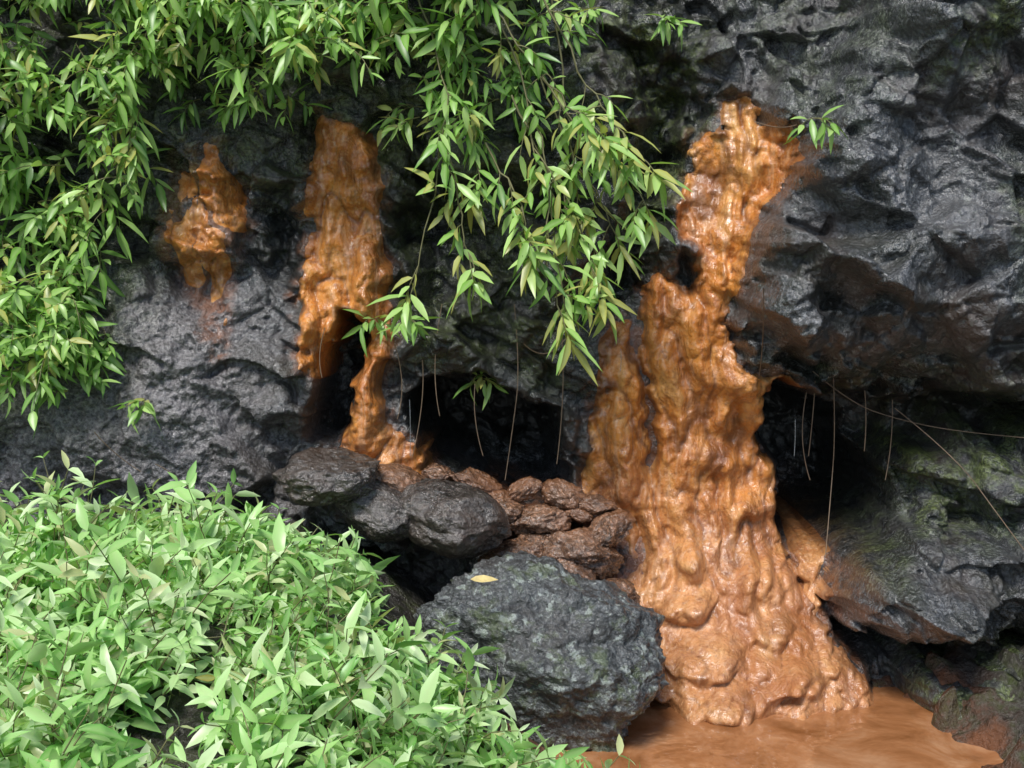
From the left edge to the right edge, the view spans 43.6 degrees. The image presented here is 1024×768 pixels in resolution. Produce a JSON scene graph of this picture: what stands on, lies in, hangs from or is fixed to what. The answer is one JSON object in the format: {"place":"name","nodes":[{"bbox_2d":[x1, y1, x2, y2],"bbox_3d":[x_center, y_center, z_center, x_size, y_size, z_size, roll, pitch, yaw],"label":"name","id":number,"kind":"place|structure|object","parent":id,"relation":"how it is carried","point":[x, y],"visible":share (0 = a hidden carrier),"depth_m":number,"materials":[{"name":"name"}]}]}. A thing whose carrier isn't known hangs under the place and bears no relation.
{"place":"outdoors","nodes":[
{"label":"outdoors","id":0,"kind":"place"},
{"bbox_2d":[0,0,1023,719],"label":"rock cliff","id":1,"kind":"structure","parent":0,"point":[884,264],"depth_m":4.86,"materials":[{"name":"grey stone"}]},
{"bbox_2d":[94,432,140,471],"bbox_3d":[-1.376,0.308,4.806,0.360,0.283,0.019,-3,7,-22],"label":"hanging root","id":2,"kind":"object","parent":1,"relation":"hanging from","point":[115,453],"visible":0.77,"depth_m":4.76,"materials":[{"name":"plant"}]},
{"bbox_2d":[108,398,161,432],"bbox_3d":[-1.373,0.125,4.660,0.170,0.136,0.170,-4,8,-27],"label":"seedling plant","id":3,"kind":"object","parent":1,"relation":"on","point":[147,406],"visible":1,"depth_m":4.67,"materials":[{"name":"green plant"}]},
{"bbox_2d":[164,143,247,325],"bbox_3d":[-1.191,-0.519,4.931,0.415,0.918,0.312,0,7,0],"label":"mineral deposit","id":4,"kind":"object","parent":1,"relation":"on","point":[222,196],"visible":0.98,"depth_m":4.89,"materials":[{"name":"stone"}]},
{"bbox_2d":[0,0,596,437],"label":"cliff foliage","id":5,"kind":"object","parent":1,"relation":"attached to","point":[58,330],"visible":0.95,"depth_m":4.63,"materials":[{"name":"green plant"}]},
{"bbox_2d":[319,328,324,376],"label":"hanging root","id":6,"kind":"object","parent":1,"relation":"hanging from","point":[319,352],"visible":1,"depth_m":4.90,"materials":[{"name":"brown plant"}]},
{"bbox_2d":[272,447,380,506],"bbox_3d":[-0.671,0.334,4.641,0.396,0.198,0.354,0,7,0],"label":"wet rock","id":7,"kind":"object","parent":1,"relation":"on","point":[315,476],"visible":0.94,"depth_m":4.53,"materials":[{"name":"grey stone"}]},
{"bbox_2d":[296,115,434,474],"bbox_3d":[-0.579,-0.341,5.218,0.619,1.557,0.939,0,7,0],"label":"mineral deposit","id":8,"kind":"object","parent":1,"relation":"on","point":[347,264],"visible":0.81,"depth_m":4.92,"materials":[{"name":"stone"}]},
{"bbox_2d":[342,309,399,355],"bbox_3d":[-0.538,-0.194,4.877,0.219,0.186,0.137,1,7,8],"label":"seedling plant","id":9,"kind":"object","parent":1,"relation":"on","point":[364,326],"visible":0.92,"depth_m":4.87,"materials":[{"name":"green plant"}]},
{"bbox_2d":[334,479,411,542],"bbox_3d":[-0.488,0.458,4.689,0.350,0.244,0.295,0,7,0],"label":"wet rock","id":10,"kind":"object","parent":1,"relation":"on","point":[379,514],"visible":0.66,"depth_m":4.58,"materials":[{"name":"grey stone"}]},
{"bbox_2d":[394,344,401,418],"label":"hanging root","id":11,"kind":"object","parent":1,"relation":"hanging from","point":[401,380],"visible":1,"depth_m":4.90,"materials":[{"name":"brown plant"}]},
{"bbox_2d":[376,463,425,491],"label":"wet rock","id":12,"kind":"object","parent":1,"relation":"on","point":[398,477],"visible":0.48,"depth_m":4.69,"materials":[{"name":"brown stone"}]},
{"bbox_2d":[377,315,441,345],"bbox_3d":[-0.383,-0.215,4.828,0.249,0.143,0.148,0,7,0],"label":"seedling plant","id":13,"kind":"object","parent":1,"relation":"on","point":[416,327],"visible":0.7,"depth_m":4.82,"materials":[{"name":"green plant"}]},
{"bbox_2d":[412,360,423,455],"bbox_3d":[-0.361,0.093,4.921,0.050,0.376,0.014,3,8,24],"label":"hanging root","id":14,"kind":"object","parent":1,"relation":"hanging from","point":[421,409],"visible":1,"depth_m":4.92,"materials":[{"name":"brown plant"}]},
{"bbox_2d":[421,463,454,480],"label":"stained rock","id":15,"kind":"object","parent":1,"relation":"on","point":[437,471],"visible":0.55,"depth_m":4.92,"materials":[{"name":"brown stone"}]},
{"bbox_2d":[435,305,441,415],"bbox_3d":[-0.281,-0.091,4.903,0.032,0.432,0.006,0,7,0],"label":"hanging root","id":16,"kind":"object","parent":1,"relation":"hanging from","point":[435,365],"visible":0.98,"depth_m":4.91,"materials":[{"name":"brown plant"}]},
{"bbox_2d":[400,478,511,558],"bbox_3d":[-0.237,0.499,4.709,0.425,0.288,0.370,4,8,31],"label":"wet rock","id":17,"kind":"object","parent":1,"relation":"on","point":[453,519],"visible":0.94,"depth_m":4.58,"materials":[{"name":"grey stone"}]},
{"bbox_2d":[474,386,482,454],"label":"hanging root","id":18,"kind":"object","parent":1,"relation":"hanging from","point":[475,419],"visible":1,"depth_m":4.93,"materials":[{"name":"brown plant"}]},
{"bbox_2d":[453,371,508,409],"bbox_3d":[-0.138,0.013,5.021,0.182,0.180,0.189,5,9,38],"label":"seedling plant","id":19,"kind":"object","parent":1,"relation":"on","point":[480,382],"visible":0.97,"depth_m":5.02,"materials":[{"name":"green plant"}]},
{"bbox_2d":[505,304,517,479],"bbox_3d":[-0.002,0.034,4.919,0.053,0.682,0.004,0,7,0],"label":"hanging root","id":20,"kind":"object","parent":1,"relation":"hanging from","point":[516,395],"visible":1,"depth_m":4.92,"materials":[{"name":"brown plant"}]},
{"bbox_2d":[367,0,693,385],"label":"hanging shrub","id":21,"kind":"object","parent":1,"relation":"on","point":[631,171],"visible":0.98,"depth_m":4.48,"materials":[{"name":"green plant"}]},
{"bbox_2d":[523,306,586,353],"bbox_3d":[0.181,-0.239,4.868,0.288,0.252,0.028,-1,7,-12],"label":"hanging root","id":22,"kind":"object","parent":1,"relation":"hanging from","point":[559,345],"visible":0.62,"depth_m":4.87,"materials":[{"name":"brown plant"}]},
{"bbox_2d":[556,337,563,463],"bbox_3d":[0.185,0.033,4.919,0.026,0.558,0.004,0,7,0],"label":"hanging root","id":23,"kind":"object","parent":1,"relation":"hanging from","point":[562,407],"visible":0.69,"depth_m":4.93,"materials":[{"name":"brown plant"}]},
{"bbox_2d":[561,0,618,28],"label":"seedling plant","id":24,"kind":"object","parent":1,"relation":"on","point":[592,14],"visible":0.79,"depth_m":4.75,"materials":[{"name":"green plant"}]},
{"bbox_2d":[645,14,700,49],"bbox_3d":[0.596,-1.310,4.775,0.236,0.139,0.151,-2,7,-18],"label":"seedling plant","id":25,"kind":"object","parent":1,"relation":"on","point":[662,28],"visible":1,"depth_m":4.77,"materials":[{"name":"green plant"}]},
{"bbox_2d":[581,96,873,726],"bbox_3d":[1.088,0.340,4.813,1.212,2.854,1.497,-5,9,-38],"label":"mineral deposit","id":26,"kind":"object","parent":1,"relation":"attached to","point":[746,639],"visible":0.84,"depth_m":4.92,"materials":[{"name":"stone"}]},
{"bbox_2d":[758,288,763,378],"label":"hanging root","id":27,"kind":"object","parent":1,"relation":"hanging from","point":[763,333],"visible":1,"depth_m":4.64,"materials":[{"name":"brown plant"}]},
{"bbox_2d":[754,121,796,127],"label":"hanging root","id":28,"kind":"object","parent":1,"relation":"hanging from","point":[775,126],"visible":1,"depth_m":4.70,"materials":[{"name":"brown plant"}]},
{"bbox_2d":[775,495,832,614],"bbox_3d":[1.155,0.724,5.337,0.252,0.408,1.322,0,7,0],"label":"mineral deposit","id":29,"kind":"object","parent":1,"relation":"on","point":[806,543],"visible":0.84,"depth_m":5.09,"materials":[{"name":"stone"}]},
{"bbox_2d":[802,392,809,479],"bbox_3d":[1.137,0.202,4.939,0.038,0.344,0.004,0,7,0],"label":"hanging root","id":30,"kind":"object","parent":1,"relation":"hanging from","point":[802,436],"visible":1,"depth_m":4.94,"materials":[{"name":"brown plant"}]},
{"bbox_2d":[808,381,815,455],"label":"hanging root","id":31,"kind":"object","parent":1,"relation":"hanging from","point":[812,423],"visible":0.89,"depth_m":4.93,"materials":[{"name":"brown plant"}]},
{"bbox_2d":[785,105,847,153],"bbox_3d":[1.021,-0.859,4.332,0.223,0.166,0.124,3,7,21],"label":"seedling plant","id":32,"kind":"object","parent":1,"relation":"on","point":[820,133],"visible":1,"depth_m":4.34,"materials":[{"name":"green plant"}]},
{"bbox_2d":[825,378,834,556],"bbox_3d":[1.204,0.306,4.849,0.011,0.662,0.222,2,7,19],"label":"hanging root","id":33,"kind":"object","parent":1,"relation":"hanging from","point":[832,467],"visible":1,"depth_m":4.92,"materials":[{"name":"brown plant"}]},
{"bbox_2d":[864,390,865,450],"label":"hanging root","id":34,"kind":"object","parent":1,"relation":"hanging from","point":[865,420],"visible":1,"depth_m":4.93,"materials":[{"name":"brown plant"}]},
{"bbox_2d":[885,400,892,479],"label":"hanging root","id":35,"kind":"object","parent":1,"relation":"hanging from","point":[891,439],"visible":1,"depth_m":4.94,"materials":[{"name":"brown plant"}]},
{"bbox_2d":[812,371,1023,437],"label":"hanging root","id":36,"kind":"object","parent":1,"relation":"hanging from","point":[918,423],"visible":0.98,"depth_m":4.92,"materials":[{"name":"brown plant"}]},
{"bbox_2d":[895,408,1023,549],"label":"hanging root","id":37,"kind":"object","parent":1,"relation":"hanging from","point":[966,473],"visible":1,"depth_m":4.78,"materials":[{"name":"brown plant"}]},
{"bbox_2d":[8,502,1023,767],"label":"ground","id":38,"kind":"structure","parent":0,"point":[990,720],"depth_m":4.48,"materials":[{"name":"mud"},{"name":"water"}]},
{"bbox_2d":[0,450,639,767],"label":"bank foliage","id":39,"kind":"object","parent":38,"relation":"on","point":[147,583],"visible":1,"depth_m":3.47,"materials":[{"name":"green plant"}]},
{"bbox_2d":[413,550,668,751],"bbox_3d":[0.105,0.984,4.515,0.890,0.759,0.667,3,7,22],"label":"boulder","id":40,"kind":"object","parent":38,"relation":"on","point":[580,658],"visible":0.69,"depth_m":4.29,"materials":[{"name":"grey stone"}]},
{"bbox_2d":[471,575,497,581],"bbox_3d":[-0.090,0.634,4.172,0.091,0.017,0.030,0,7,0],"label":"fallen leaf","id":41,"kind":"object","parent":40,"relation":"on","point":[482,578],"visible":1,"depth_m":4.18,"materials":[{"name":"yellow plant"}]},
{"bbox_2d":[477,538,543,561],"bbox_3d":[0.005,0.653,4.847,0.227,0.132,0.245,-6,9,-41],"label":"stained rock","id":42,"kind":"object","parent":40,"relation":"on","point":[514,545],"visible":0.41,"depth_m":4.80,"materials":[{"name":"brown stone"}]},
{"bbox_2d":[557,558,597,579],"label":"stained rock","id":43,"kind":"object","parent":40,"relation":"on","point":[572,566],"visible":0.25,"depth_m":4.73,"materials":[{"name":"brown stone"}]},
{"bbox_2d":[541,525,623,579],"bbox_3d":[0.263,0.640,4.850,0.315,0.209,0.294,3,8,25],"label":"stained rock","id":44,"kind":"object","parent":43,"relation":"on","point":[583,546],"visible":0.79,"depth_m":4.76,"materials":[{"name":"brown stone"}]},
{"bbox_2d":[516,532,550,549],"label":"stained rock","id":45,"kind":"object","parent":44,"relation":"on","point":[538,538],"visible":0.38,"depth_m":4.84,"materials":[{"name":"brown stone"}]},
{"bbox_2d":[510,503,571,534],"bbox_3d":[0.105,0.524,4.895,0.274,0.129,0.190,0,7,0],"label":"stained rock","id":46,"kind":"object","parent":45,"relation":"on","point":[541,518],"visible":0.84,"depth_m":4.84,"materials":[{"name":"brown stone"}]},
{"bbox_2d":[489,489,525,531],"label":"stained rock","id":47,"kind":"object","parent":46,"relation":"on","point":[512,508],"visible":0.45,"depth_m":4.87,"materials":[{"name":"brown stone"}]},
{"bbox_2d":[449,466,502,493],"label":"stained rock","id":48,"kind":"object","parent":47,"relation":"on","point":[481,480],"visible":0.73,"depth_m":4.91,"materials":[{"name":"brown stone"}]},
{"bbox_2d":[507,476,543,501],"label":"stained rock","id":49,"kind":"object","parent":47,"relation":"on","point":[524,488],"visible":0.94,"depth_m":4.91,"materials":[{"name":"brown stone"}]},
{"bbox_2d":[541,478,584,509],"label":"stained rock","id":50,"kind":"object","parent":46,"relation":"on","point":[562,493],"visible":0.97,"depth_m":4.89,"materials":[{"name":"brown stone"}]},
{"bbox_2d":[566,508,593,522],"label":"stained rock","id":51,"kind":"object","parent":44,"relation":"on","point":[580,515],"visible":0.99,"depth_m":4.88,"materials":[{"name":"brown stone"}]},
{"bbox_2d":[588,508,635,547],"bbox_3d":[0.366,0.555,4.880,0.194,0.154,0.172,-7,10,-44],"label":"stained rock","id":52,"kind":"object","parent":44,"relation":"on","point":[610,528],"visible":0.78,"depth_m":4.83,"materials":[{"name":"brown stone"}]},
{"bbox_2d":[578,493,617,514],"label":"stained rock","id":53,"kind":"object","parent":52,"relation":"on","point":[595,504],"visible":0.88,"depth_m":4.89,"materials":[{"name":"brown stone"}]},
{"bbox_2d":[601,578,639,604],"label":"stained rock","id":54,"kind":"object","parent":40,"relation":"on","point":[625,585],"visible":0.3,"depth_m":4.75,"materials":[{"name":"brown stone"}]},
{"bbox_2d":[555,687,1003,767],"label":"muddy pool","id":55,"kind":"structure","parent":38,"relation":"on","point":[891,727],"depth_m":4.39,"materials":[{"name":"orange liquid"}]}
]}

